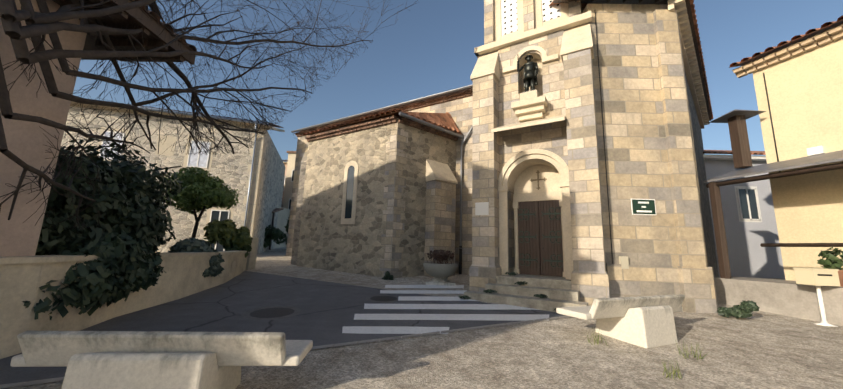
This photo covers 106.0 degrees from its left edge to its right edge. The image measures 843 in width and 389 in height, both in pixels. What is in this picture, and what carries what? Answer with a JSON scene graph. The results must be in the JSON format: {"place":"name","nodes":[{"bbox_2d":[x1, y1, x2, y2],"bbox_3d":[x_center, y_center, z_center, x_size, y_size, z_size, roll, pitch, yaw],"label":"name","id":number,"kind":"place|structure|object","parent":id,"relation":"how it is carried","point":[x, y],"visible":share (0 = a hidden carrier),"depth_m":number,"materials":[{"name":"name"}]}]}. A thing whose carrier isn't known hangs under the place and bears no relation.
{"place":"outdoors","nodes":[
{"label":"outdoors","id":0,"kind":"place"},
{"bbox_2d":[263,133,295,249],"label":"building","id":1,"kind":"structure","parent":0,"point":[278,235],"depth_m":24.24,"materials":[{"name":"paint"}]},
{"bbox_2d":[0,271,570,388],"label":"road","id":2,"kind":"structure","parent":0,"point":[330,310],"depth_m":5.46,"materials":[{"name":"grey asphalt"}]},
{"bbox_2d":[241,295,397,319],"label":"manhole covers","id":3,"kind":"object","parent":2,"relation":"on","point":[273,313],"visible":1,"depth_m":5.69,"materials":[{"name":"metal"}]},
{"bbox_2d":[342,285,548,333],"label":"markings","id":4,"kind":"object","parent":2,"relation":"on","point":[407,329],"visible":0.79,"depth_m":5.90,"materials":[{"name":"paint"}]},
{"bbox_2d":[2,247,842,388],"bbox_3d":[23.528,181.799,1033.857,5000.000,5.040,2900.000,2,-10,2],"label":"ground","id":5,"kind":"structure","parent":0,"point":[761,350],"depth_m":3.96,"materials":[{"name":"beige gravel"}]},
{"bbox_2d":[0,0,196,256],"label":"building","id":6,"kind":"structure","parent":5,"relation":"on","point":[27,141],"depth_m":3.89,"materials":[{"name":"paint"}]},
{"bbox_2d":[0,237,258,358],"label":"garden wall","id":7,"kind":"structure","parent":5,"relation":"on","point":[23,278],"depth_m":4.22,"materials":[{"name":"paint"}]},
{"bbox_2d":[22,138,252,319],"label":"shrubs","id":8,"kind":"object","parent":7,"relation":"on","point":[121,240],"visible":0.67,"depth_m":5.21,"materials":[{"name":"green plant"}]},
{"bbox_2d":[10,331,312,388],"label":"bench","id":9,"kind":"object","parent":5,"relation":"on","point":[143,360],"visible":1,"depth_m":2.52,"materials":[{"name":"concrete"}]},
{"bbox_2d":[60,101,285,253],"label":"house","id":10,"kind":"structure","parent":5,"relation":"on","point":[255,177],"depth_m":15.56,"materials":[{"name":"beige stone"}]},
{"bbox_2d":[0,0,417,228],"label":"bare tree","id":11,"kind":"object","parent":5,"relation":"on","point":[44,21],"visible":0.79,"depth_m":4.54,"materials":[{"name":"brown plant"}]},
{"bbox_2d":[423,249,457,285],"bbox_3d":[0.568,2.166,9.490,1.060,1.042,1.060,2,-10,2],"label":"planter","id":12,"kind":"object","parent":5,"relation":"on","point":[440,272],"visible":1,"depth_m":9.20,"materials":[{"name":"stone"}]},
{"bbox_2d":[286,0,718,313],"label":"church","id":13,"kind":"structure","parent":5,"relation":"on","point":[577,177],"depth_m":8.24,"materials":[{"name":"beige stone"}]},
{"bbox_2d":[517,54,538,93],"bbox_3d":[2.859,-3.228,8.512,0.558,1.220,0.340,-4,-11,31],"label":"statue","id":14,"kind":"object","parent":13,"relation":"on","point":[531,69],"visible":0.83,"depth_m":8.43,"materials":[{"name":"brown metal"}]},
{"bbox_2d":[382,271,759,378],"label":"plants","id":15,"kind":"object","parent":5,"relation":"on","point":[745,309],"visible":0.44,"depth_m":6.07,"materials":[{"name":"green plant"}]},
{"bbox_2d":[556,294,684,348],"bbox_3d":[3.272,1.893,4.926,2.340,0.655,0.819,6,-11,-24],"label":"bench","id":16,"kind":"object","parent":5,"relation":"on","point":[646,322],"visible":0.94,"depth_m":4.59,"materials":[{"name":"concrete"}]},
{"bbox_2d":[703,15,842,326],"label":"house","id":17,"kind":"structure","parent":5,"relation":"on","point":[777,211],"depth_m":7.73,"materials":[{"name":"paint"}]},
{"bbox_2d":[73,0,842,159],"label":"sky","id":18,"kind":"structure","parent":0,"point":[429,49],"materials":[{"name":"blue"}]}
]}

